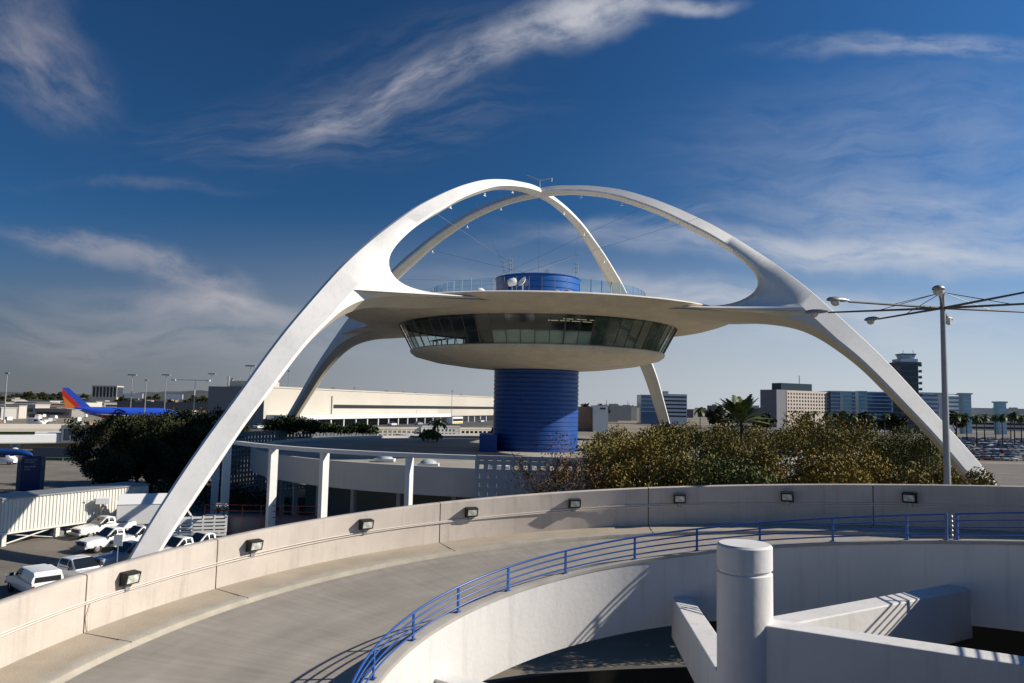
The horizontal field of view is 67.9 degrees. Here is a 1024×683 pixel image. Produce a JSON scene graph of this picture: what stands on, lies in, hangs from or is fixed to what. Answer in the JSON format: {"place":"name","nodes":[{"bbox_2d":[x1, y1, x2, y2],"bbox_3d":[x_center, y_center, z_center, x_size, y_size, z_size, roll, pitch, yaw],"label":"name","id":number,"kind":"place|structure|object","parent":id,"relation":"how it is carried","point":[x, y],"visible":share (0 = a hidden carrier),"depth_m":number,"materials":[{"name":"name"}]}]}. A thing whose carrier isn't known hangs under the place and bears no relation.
{"place":"outdoors","nodes":[
{"label":"outdoors","id":0,"kind":"place"},
{"bbox_2d":[0,390,207,399],"bbox_3d":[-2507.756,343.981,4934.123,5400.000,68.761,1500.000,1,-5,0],"label":"hills","id":1,"kind":"structure","parent":0,"point":[188,394],"depth_m":4485.48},
{"bbox_2d":[0,461,304,494],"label":"road","id":2,"kind":"structure","parent":0,"point":[61,474],"depth_m":126.62,"materials":[{"name":"grey asphalt"}]},
{"bbox_2d":[33,447,100,460],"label":"fence screen","id":3,"kind":"object","parent":2,"relation":"on","point":[52,453],"visible":0.12,"depth_m":158.74,"materials":[{"name":"grey fabric"}]},
{"bbox_2d":[117,393,207,410],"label":"concourse building","id":4,"kind":"structure","parent":0,"point":[168,405],"depth_m":418.07,"materials":[{"name":"grey"}]},
{"bbox_2d":[249,420,493,433],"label":"departures road","id":5,"kind":"structure","parent":0,"point":[477,424],"depth_m":305.37,"materials":[{"name":"grey asphalt"}]},
{"bbox_2d":[0,409,1023,680],"bbox_3d":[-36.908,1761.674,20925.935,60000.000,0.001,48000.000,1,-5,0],"label":"ground","id":6,"kind":"structure","parent":0,"point":[644,647],"depth_m":42.48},
{"bbox_2d":[0,449,32,456],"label":"blue canopy","id":7,"kind":"object","parent":6,"relation":"on","point":[20,452],"visible":1,"depth_m":97.71,"materials":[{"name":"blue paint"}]},
{"bbox_2d":[15,455,45,490],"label":"direction sign","id":8,"kind":"object","parent":6,"relation":"on","point":[30,475],"visible":0.92,"depth_m":99.68,"materials":[{"name":"blue metal"}]},
{"bbox_2d":[0,424,92,448],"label":"elevated roadway","id":9,"kind":"structure","parent":6,"relation":"on","point":[14,436],"depth_m":175.55,"materials":[{"name":"white paint"}]},
{"bbox_2d":[63,417,137,483],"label":"evergreen tree","id":10,"kind":"object","parent":6,"relation":"on","point":[80,453],"visible":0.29,"depth_m":103.07,"materials":[{"name":"green plant"}]},
{"bbox_2d":[89,385,123,400],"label":"framed tower","id":11,"kind":"structure","parent":6,"relation":"on","point":[110,393],"depth_m":698.25,"materials":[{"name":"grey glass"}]},
{"bbox_2d":[79,409,164,484],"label":"evergreen tree","id":12,"kind":"object","parent":6,"relation":"on","point":[139,433],"visible":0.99,"depth_m":97.23,"materials":[{"name":"green plant"}]},
{"bbox_2d":[0,411,267,451],"bbox_3d":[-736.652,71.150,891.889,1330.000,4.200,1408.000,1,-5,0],"label":"apron","id":13,"kind":"object","parent":6,"relation":"on","point":[46,445],"depth_m":190.34,"materials":[{"name":"grey concrete"}]},
{"bbox_2d":[0,405,27,418],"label":"building","id":14,"kind":"structure","parent":13,"relation":"on","point":[21,411],"depth_m":316.31,"materials":[{"name":"beige concrete"}]},
{"bbox_2d":[34,408,83,417],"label":"building","id":15,"kind":"structure","parent":13,"relation":"on","point":[62,413],"depth_m":337.13,"materials":[{"name":"grey concrete"}]},
{"bbox_2d":[62,388,173,418],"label":"jet aircraft","id":16,"kind":"object","parent":13,"relation":"on","point":[72,400],"visible":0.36,"depth_m":257.31,"materials":[{"name":"blue metal"}]},
{"bbox_2d":[102,409,204,492],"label":"evergreen tree","id":17,"kind":"object","parent":6,"relation":"on","point":[183,416],"visible":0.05,"depth_m":107.83,"materials":[{"name":"green plant"}]},
{"bbox_2d":[0,491,311,598],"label":"parking lot","id":18,"kind":"structure","parent":6,"relation":"on","point":[16,556],"depth_m":60.21,"materials":[{"name":"grey asphalt"}]},
{"bbox_2d":[5,564,63,591],"bbox_3d":[-28.957,14.402,46.056,5.184,1.764,2.232,-3,-6,42],"label":"camper pickup","id":19,"kind":"object","parent":18,"relation":"on","point":[24,578],"visible":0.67,"depth_m":44.85,"materials":[{"name":"white paint"}]},
{"bbox_2d":[0,482,149,546],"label":"corrugated walkway","id":20,"kind":"structure","parent":18,"relation":"on","point":[35,510],"depth_m":64.32,"materials":[{"name":"white metal"}]},
{"bbox_2d":[50,554,102,577],"bbox_3d":[-27.791,14.678,48.751,5.184,1.710,2.232,-2,-6,30],"label":"pickup truck","id":21,"kind":"object","parent":18,"relation":"on","point":[68,566],"visible":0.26,"depth_m":48.30,"materials":[{"name":"white paint"}]},
{"bbox_2d":[73,526,126,552],"bbox_3d":[-31.592,15.553,60.164,2.232,1.710,5.184,-2,-6,34],"label":"pickup truck","id":22,"kind":"object","parent":18,"relation":"on","point":[97,542],"visible":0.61,"depth_m":58.79,"materials":[{"name":"white paint"}]},
{"bbox_2d":[68,515,137,536],"bbox_3d":[-35.191,15.939,65.689,2.232,1.710,5.184,-2,-6,34],"label":"pickup truck","id":23,"kind":"object","parent":18,"relation":"on","point":[96,524],"visible":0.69,"depth_m":64.84,"materials":[{"name":"white paint"}]},
{"bbox_2d":[93,540,165,566],"bbox_3d":[-27.199,15.151,54.254,2.232,1.710,5.184,-2,-6,34],"label":"pickup truck","id":24,"kind":"object","parent":18,"relation":"on","point":[125,549],"visible":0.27,"depth_m":53.03,"materials":[{"name":"blue paint"}]},
{"bbox_2d":[85,493,197,530],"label":"box truck","id":25,"kind":"object","parent":18,"relation":"on","point":[140,509],"visible":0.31,"depth_m":67.42,"materials":[{"name":"white paint"}]},
{"bbox_2d":[108,524,174,547],"bbox_3d":[-29.887,15.675,61.202,2.232,1.710,5.184,-2,-6,34],"label":"pickup truck","id":26,"kind":"object","parent":18,"relation":"on","point":[134,532],"visible":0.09,"depth_m":60.33,"materials":[{"name":"white paint"}]},
{"bbox_2d":[163,535,193,549],"bbox_3d":[-24.665,15.401,56.612,2.232,1.710,5.184,-2,-6,34],"label":"pickup truck","id":27,"kind":"object","parent":18,"relation":"on","point":[176,541],"visible":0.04,"depth_m":56.12,"materials":[{"name":"white paint"}]},
{"bbox_2d":[170,515,227,538],"bbox_3d":[-26.977,15.596,62.465,6.637,2.200,2.024,3,-5,-20],"label":"stake bed truck","id":28,"kind":"object","parent":18,"relation":"on","point":[190,533],"visible":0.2,"depth_m":62.25,"materials":[{"name":"white paint"}]},
{"bbox_2d":[191,531,222,542],"bbox_3d":[-23.759,15.585,58.592,2.232,1.710,5.184,-2,-6,34],"label":"pickup truck","id":29,"kind":"object","parent":18,"relation":"on","point":[200,536],"visible":0.06,"depth_m":58.20,"materials":[{"name":"white paint"}]},
{"bbox_2d":[199,504,327,535],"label":"patio fence","id":30,"kind":"object","parent":18,"relation":"on","point":[239,523],"visible":0.52,"depth_m":65.19,"materials":[{"name":"grey"}]},
{"bbox_2d":[210,440,476,527],"bbox_3d":[-20.935,14.208,70.465,8.010,9.750,44.795,6,-7,-43],"label":"ring pergola","id":31,"kind":"object","parent":18,"relation":"on","point":[323,480],"visible":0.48,"depth_m":62.81,"materials":[{"name":"white paint"}]},
{"bbox_2d":[134,417,211,491],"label":"evergreen tree","id":32,"kind":"object","parent":6,"relation":"on","point":[176,449],"visible":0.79,"depth_m":99.32,"materials":[{"name":"green plant"}]},
{"bbox_2d":[141,472,219,494],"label":"shrub","id":33,"kind":"object","parent":6,"relation":"on","point":[165,482],"visible":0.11,"depth_m":95.45,"materials":[{"name":"green plant"}]},
{"bbox_2d":[150,470,244,500],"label":"shrub","id":34,"kind":"object","parent":6,"relation":"on","point":[167,485],"visible":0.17,"depth_m":90.38,"materials":[{"name":"green plant"}]},
{"bbox_2d":[166,405,238,477],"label":"evergreen tree","id":35,"kind":"object","parent":6,"relation":"on","point":[205,419],"visible":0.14,"depth_m":111.72,"materials":[{"name":"green plant"}]},
{"bbox_2d":[190,485,265,511],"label":"shrub","id":36,"kind":"object","parent":6,"relation":"on","point":[233,495],"visible":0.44,"depth_m":82.45,"materials":[{"name":"green plant"}]},
{"bbox_2d":[218,483,289,507],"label":"shrub","id":37,"kind":"object","parent":6,"relation":"on","point":[265,496],"visible":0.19,"depth_m":86.61,"materials":[{"name":"green plant"}]},
{"bbox_2d":[219,430,407,495],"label":"screen wall","id":38,"kind":"structure","parent":6,"relation":"on","point":[238,467],"depth_m":108.81,"materials":[{"name":"grey concrete"}]},
{"bbox_2d":[260,414,322,434],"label":"bush","id":39,"kind":"object","parent":38,"relation":"on","point":[292,423],"visible":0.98,"depth_m":114.66,"materials":[{"name":"green plant"}]},
{"bbox_2d":[309,422,347,434],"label":"bush","id":40,"kind":"object","parent":38,"relation":"on","point":[335,428],"visible":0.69,"depth_m":117.23,"materials":[{"name":"green plant"}]},
{"bbox_2d":[207,386,493,434],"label":"terminal building","id":41,"kind":"structure","parent":6,"relation":"on","point":[340,407],"depth_m":284.09,"materials":[{"name":"beige concrete"}]},
{"bbox_2d":[0,484,1023,682],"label":"spiral ramp","id":42,"kind":"structure","parent":6,"relation":"on","point":[895,609],"depth_m":14.97,"materials":[{"name":"concrete"}]},
{"bbox_2d":[119,569,141,590],"bbox_3d":[-7.673,4.818,15.280,0.217,0.389,0.340,-1,-5,25],"label":"floodlight","id":43,"kind":"object","parent":42,"relation":"attached to","point":[128,579],"visible":1,"depth_m":15.22,"materials":[{"name":"black metal"}]},
{"bbox_2d":[246,538,263,555],"bbox_3d":[-6.052,4.858,17.878,0.217,0.389,0.340,-3,-6,39],"label":"floodlight","id":44,"kind":"object","parent":42,"relation":"attached to","point":[253,546],"visible":1,"depth_m":17.82,"materials":[{"name":"black metal"}]},
{"bbox_2d":[359,518,373,533],"bbox_3d":[-3.825,4.868,19.980,0.340,0.389,0.217,5,-6,-36],"label":"floodlight","id":45,"kind":"object","parent":42,"relation":"attached to","point":[365,524],"visible":1,"depth_m":19.93,"materials":[{"name":"black metal"}]},
{"bbox_2d":[0,503,1023,637],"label":"wall conduit","id":46,"kind":"object","parent":42,"relation":"attached to","point":[464,520],"depth_m":19.55,"materials":[{"name":"beige metal"}]},
{"bbox_2d":[351,512,1023,682],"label":"blue railing","id":47,"kind":"object","parent":42,"relation":"on","point":[634,554],"visible":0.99,"depth_m":14.32,"materials":[{"name":"blue metal"}]},
{"bbox_2d":[901,492,916,506],"bbox_3d":[10.400,4.148,19.885,0.340,0.389,0.217,-2,-6,37],"label":"floodlight","id":48,"kind":"object","parent":42,"relation":"attached to","point":[909,498],"visible":1,"depth_m":19.84,"materials":[{"name":"black metal"}]},
{"bbox_2d":[250,435,808,516],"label":"base building","id":49,"kind":"structure","parent":6,"relation":"on","point":[359,483],"depth_m":70.66,"materials":[{"name":"concrete"}]},
{"bbox_2d":[343,421,379,434],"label":"bush","id":50,"kind":"object","parent":49,"relation":"on","point":[362,427],"visible":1,"depth_m":118.97,"materials":[{"name":"green plant"}]},
{"bbox_2d":[418,428,442,440],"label":"bush","id":51,"kind":"object","parent":49,"relation":"on","point":[428,434],"visible":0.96,"depth_m":108.35,"materials":[{"name":"green plant"}]},
{"bbox_2d":[377,427,491,435],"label":"garden screen wall","id":52,"kind":"structure","parent":49,"relation":"on","point":[406,429],"depth_m":126.48,"materials":[{"name":"white concrete"}]},
{"bbox_2d":[396,434,621,438],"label":"planter terrace","id":53,"kind":"structure","parent":49,"relation":"on","point":[471,434],"depth_m":124.73,"materials":[{"name":"grey concrete"}]},
{"bbox_2d":[421,426,459,433],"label":"screen wall","id":54,"kind":"structure","parent":53,"relation":"on","point":[455,431],"depth_m":128.49,"materials":[{"name":"white concrete"}]},
{"bbox_2d":[127,175,996,559],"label":"arched building","id":55,"kind":"structure","parent":6,"relation":"on","point":[537,343],"depth_m":79.23,"materials":[{"name":"paint"}]},
{"bbox_2d":[488,313,506,342],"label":"window","id":56,"kind":"structure","parent":55,"relation":"in","point":[499,336],"depth_m":79.36,"materials":[{"name":"grey glass"}]},
{"bbox_2d":[503,313,519,342],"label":"window","id":57,"kind":"structure","parent":55,"relation":"in","point":[513,336],"depth_m":78.99,"materials":[{"name":"grey glass"}]},
{"bbox_2d":[519,313,534,342],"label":"window","id":58,"kind":"structure","parent":55,"relation":"in","point":[526,336],"depth_m":78.78,"materials":[{"name":"grey glass"}]},
{"bbox_2d":[534,330,548,342],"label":"window","id":59,"kind":"structure","parent":55,"relation":"in","point":[540,336],"depth_m":78.72,"materials":[{"name":"grey glass"}]},
{"bbox_2d":[549,314,563,343],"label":"window","id":60,"kind":"structure","parent":55,"relation":"in","point":[555,336],"depth_m":78.76,"materials":[{"name":"grey glass"}]},
{"bbox_2d":[562,314,577,343],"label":"window","id":61,"kind":"structure","parent":55,"relation":"in","point":[569,337],"depth_m":78.93,"materials":[{"name":"grey glass"}]},
{"bbox_2d":[576,315,591,344],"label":"window","id":62,"kind":"structure","parent":55,"relation":"in","point":[583,338],"depth_m":79.33,"materials":[{"name":"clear glass"}]},
{"bbox_2d":[589,315,607,345],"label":"window","id":63,"kind":"structure","parent":55,"relation":"in","point":[599,325],"depth_m":79.63,"materials":[{"name":"grey glass"}]},
{"bbox_2d":[601,316,620,345],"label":"window","id":64,"kind":"structure","parent":55,"relation":"in","point":[612,325],"depth_m":80.26,"materials":[{"name":"grey glass"}]},
{"bbox_2d":[612,318,631,346],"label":"window","id":65,"kind":"structure","parent":55,"relation":"in","point":[624,325],"depth_m":81.00,"materials":[{"name":"grey glass"}]},
{"bbox_2d":[622,319,641,347],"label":"window","id":66,"kind":"structure","parent":55,"relation":"in","point":[635,325],"depth_m":81.88,"materials":[{"name":"grey glass"}]},
{"bbox_2d":[631,320,650,348],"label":"window","id":67,"kind":"structure","parent":55,"relation":"in","point":[644,327],"depth_m":82.82,"materials":[{"name":"grey glass"}]},
{"bbox_2d":[639,322,657,348],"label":"window","id":68,"kind":"structure","parent":55,"relation":"in","point":[652,327],"depth_m":83.93,"materials":[{"name":"grey glass"}]},
{"bbox_2d":[510,430,614,493],"bbox_3d":[4.508,11.792,48.913,9.153,12.312,8.024,3,-5,-19],"label":"broadleaf tree","id":69,"kind":"object","parent":6,"relation":"on","point":[561,475],"visible":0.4,"depth_m":49.02,"materials":[{"name":"green plant"}]},
{"bbox_2d":[579,430,626,450],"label":"broadleaf tree","id":70,"kind":"object","parent":6,"relation":"on","point":[607,441],"visible":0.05,"depth_m":96.60,"materials":[{"name":"green plant"}]},
{"bbox_2d":[592,423,631,440],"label":"broadleaf tree","id":71,"kind":"object","parent":6,"relation":"on","point":[618,432],"visible":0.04,"depth_m":111.30,"materials":[{"name":"green plant"}]},
{"bbox_2d":[609,404,630,420],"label":"building","id":72,"kind":"structure","parent":6,"relation":"on","point":[624,413],"depth_m":777.11,"materials":[{"name":"grey concrete"}]},
{"bbox_2d":[571,432,682,490],"bbox_3d":[7.124,11.930,48.982,7.725,12.157,7.362,3,-5,-22],"label":"broadleaf tree","id":73,"kind":"object","parent":6,"relation":"on","point":[624,470],"visible":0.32,"depth_m":48.62,"materials":[{"name":"green plant"}]},
{"bbox_2d":[576,422,695,489],"bbox_3d":[9.812,12.451,57.937,10.206,12.724,10.498,1,-5,0],"label":"broadleaf tree","id":74,"kind":"object","parent":6,"relation":"on","point":[657,431],"visible":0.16,"depth_m":58.32,"materials":[{"name":"green plant"}]},
{"bbox_2d":[637,391,686,424],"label":"white office","id":75,"kind":"structure","parent":6,"relation":"on","point":[676,406],"depth_m":637.97,"materials":[{"name":"glass"}]},
{"bbox_2d":[603,442,722,488],"bbox_3d":[10.641,12.031,46.539,10.098,11.696,8.581,1,-5,0],"label":"broadleaf tree","id":76,"kind":"object","parent":6,"relation":"on","point":[683,466],"visible":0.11,"depth_m":47.24,"materials":[{"name":"green plant"}]},
{"bbox_2d":[474,453,858,497],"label":"screen wall","id":77,"kind":"structure","parent":6,"relation":"on","point":[493,480],"depth_m":56.92,"materials":[{"name":"grey concrete"}]},
{"bbox_2d":[657,417,750,462],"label":"broadleaf tree","id":78,"kind":"object","parent":6,"relation":"on","point":[698,435],"visible":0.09,"depth_m":72.02,"materials":[{"name":"green plant"}]},
{"bbox_2d":[686,452,786,485],"bbox_3d":[13.762,11.997,43.230,7.751,11.342,7.925,4,-6,-31],"label":"broadleaf tree","id":79,"kind":"object","parent":6,"relation":"on","point":[755,474],"visible":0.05,"depth_m":42.62,"materials":[{"name":"green plant"}]},
{"bbox_2d":[715,394,769,450],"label":"palm tree","id":80,"kind":"object","parent":6,"relation":"on","point":[739,409],"visible":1,"depth_m":66.34,"materials":[{"name":"green plant"}]},
{"bbox_2d":[695,425,790,480],"bbox_3d":[16.561,12.581,57.381,8.979,12.653,8.483,1,-5,0],"label":"broadleaf tree","id":81,"kind":"object","parent":6,"relation":"on","point":[727,448],"visible":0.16,"depth_m":57.09,"materials":[{"name":"green plant"}]},
{"bbox_2d":[734,419,769,446],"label":"broadleaf tree","id":82,"kind":"object","parent":6,"relation":"on","point":[751,433],"visible":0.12,"depth_m":137.62,"materials":[{"name":"green plant"}]},
{"bbox_2d":[751,426,804,449],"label":"broadleaf tree","id":83,"kind":"object","parent":6,"relation":"on","point":[757,439],"visible":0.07,"depth_m":106.68,"materials":[{"name":"green plant"}]},
{"bbox_2d":[760,376,829,427],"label":"hotel building","id":84,"kind":"structure","parent":6,"relation":"on","point":[777,400],"depth_m":624.68,"materials":[{"name":"grey concrete"}]},
{"bbox_2d":[745,416,881,483],"bbox_3d":[22.503,12.654,61.194,10.832,13.391,10.474,2,-5,-13],"label":"broadleaf tree","id":85,"kind":"object","parent":6,"relation":"on","point":[787,446],"visible":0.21,"depth_m":60.63,"materials":[{"name":"green plant"}]},
{"bbox_2d":[764,445,878,483],"bbox_3d":[18.103,11.964,45.473,9.068,11.964,8.648,-2,-6,36],"label":"broadleaf tree","id":86,"kind":"object","parent":6,"relation":"on","point":[830,473],"visible":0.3,"depth_m":44.96,"materials":[{"name":"green plant"}]},
{"bbox_2d":[634,424,1023,461],"bbox_3d":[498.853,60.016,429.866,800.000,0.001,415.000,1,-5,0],"label":"car park surface","id":87,"kind":"object","parent":6,"relation":"on","point":[980,434],"visible":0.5,"depth_m":516.75,"materials":[{"name":"grey asphalt"}]},
{"bbox_2d":[705,406,736,424],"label":"distant tree","id":88,"kind":"object","parent":87,"relation":"on","point":[717,414],"visible":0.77,"depth_m":464.07,"materials":[{"name":"green plant"}]},
{"bbox_2d":[840,392,851,429],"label":"glass pylon","id":89,"kind":"object","parent":87,"relation":"on","point":[845,401],"visible":0.51,"depth_m":558.82,"materials":[{"name":"teal glass"}]},
{"bbox_2d":[855,391,867,430],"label":"glass pylon","id":90,"kind":"object","parent":87,"relation":"on","point":[861,401],"visible":0.49,"depth_m":558.90,"materials":[{"name":"teal glass"}]},
{"bbox_2d":[874,413,908,437],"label":"distant tree","id":91,"kind":"object","parent":87,"relation":"on","point":[892,422],"visible":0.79,"depth_m":418.14,"materials":[{"name":"green plant"}]},
{"bbox_2d":[948,396,959,430],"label":"office building","id":92,"kind":"structure","parent":87,"relation":"on","point":[953,403],"depth_m":618.44,"materials":[{"name":"blue glass"}]},
{"bbox_2d":[957,393,972,433],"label":"glass pylon","id":93,"kind":"object","parent":87,"relation":"on","point":[964,402],"visible":0.75,"depth_m":538.76,"materials":[{"name":"teal glass"}]},
{"bbox_2d":[991,401,1007,434],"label":"glass pylon","id":94,"kind":"object","parent":87,"relation":"on","point":[999,407],"visible":0.73,"depth_m":538.41,"materials":[{"name":"teal glass"}]},
{"bbox_2d":[774,407,896,480],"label":"broadleaf tree","id":95,"kind":"object","parent":6,"relation":"on","point":[827,421],"visible":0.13,"depth_m":69.12,"materials":[{"name":"green plant"}]},
{"bbox_2d":[821,391,891,428],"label":"office building","id":96,"kind":"structure","parent":6,"relation":"on","point":[877,403],"depth_m":638.36,"materials":[{"name":"blue glass"}]},
{"bbox_2d":[839,445,906,483],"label":"broadleaf tree","id":97,"kind":"object","parent":6,"relation":"on","point":[880,467],"visible":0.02,"depth_m":46.89,"materials":[{"name":"green plant"}]},
{"bbox_2d":[867,424,942,481],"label":"broadleaf tree","id":98,"kind":"object","parent":6,"relation":"on","point":[895,449],"visible":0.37,"depth_m":72.82,"materials":[{"name":"green plant"}]},
{"bbox_2d":[805,285,1023,484],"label":"lamp post","id":99,"kind":"object","parent":6,"relation":"on","point":[939,291],"visible":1,"depth_m":26.91,"materials":[{"name":"metal"}]},
{"bbox_2d":[873,438,965,484],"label":"broadleaf tree","id":100,"kind":"object","parent":6,"relation":"on","point":[960,478],"visible":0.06,"depth_m":97.45,"materials":[{"name":"green plant"}]},
{"bbox_2d":[873,460,991,484],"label":"broadleaf tree","id":101,"kind":"object","parent":6,"relation":"on","point":[926,476],"visible":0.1,"depth_m":46.39,"materials":[{"name":"green plant"}]},
{"bbox_2d":[934,466,999,485],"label":"broadleaf tree","id":102,"kind":"object","parent":6,"relation":"on","point":[976,474],"visible":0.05,"depth_m":51.23,"materials":[{"name":"green plant"}]},
{"bbox_2d":[971,408,1023,431],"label":"parking structure","id":103,"kind":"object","parent":6,"relation":"on","point":[989,425],"visible":0.06,"depth_m":657.17,"materials":[{"name":"white concrete"}]},
{"bbox_2d":[0,0,1023,408],"label":"sky","id":104,"kind":"structure","parent":0,"point":[180,179],"materials":[{"name":"blue"}]},
{"bbox_2d":[577,407,591,431],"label":"service building","id":105,"kind":"structure","parent":0,"point":[584,422],"depth_m":417.97,"materials":[{"name":"brown concrete"}]},
{"bbox_2d":[591,405,607,431],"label":"service building","id":106,"kind":"structure","parent":0,"point":[599,418],"depth_m":413.08,"materials":[{"name":"white paint"}]},
{"bbox_2d":[888,353,922,433],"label":"control tower","id":107,"kind":"structure","parent":0,"point":[905,366],"depth_m":520.34,"materials":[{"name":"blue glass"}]},
{"bbox_2d":[919,392,941,429],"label":"office building","id":108,"kind":"structure","parent":0,"point":[930,399],"depth_m":598.72,"materials":[{"name":"blue glass"}]},
{"bbox_2d":[940,463,1023,485],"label":"access road","id":109,"kind":"structure","parent":0,"point":[1014,476],"depth_m":178.92,"materials":[{"name":"grey asphalt"}]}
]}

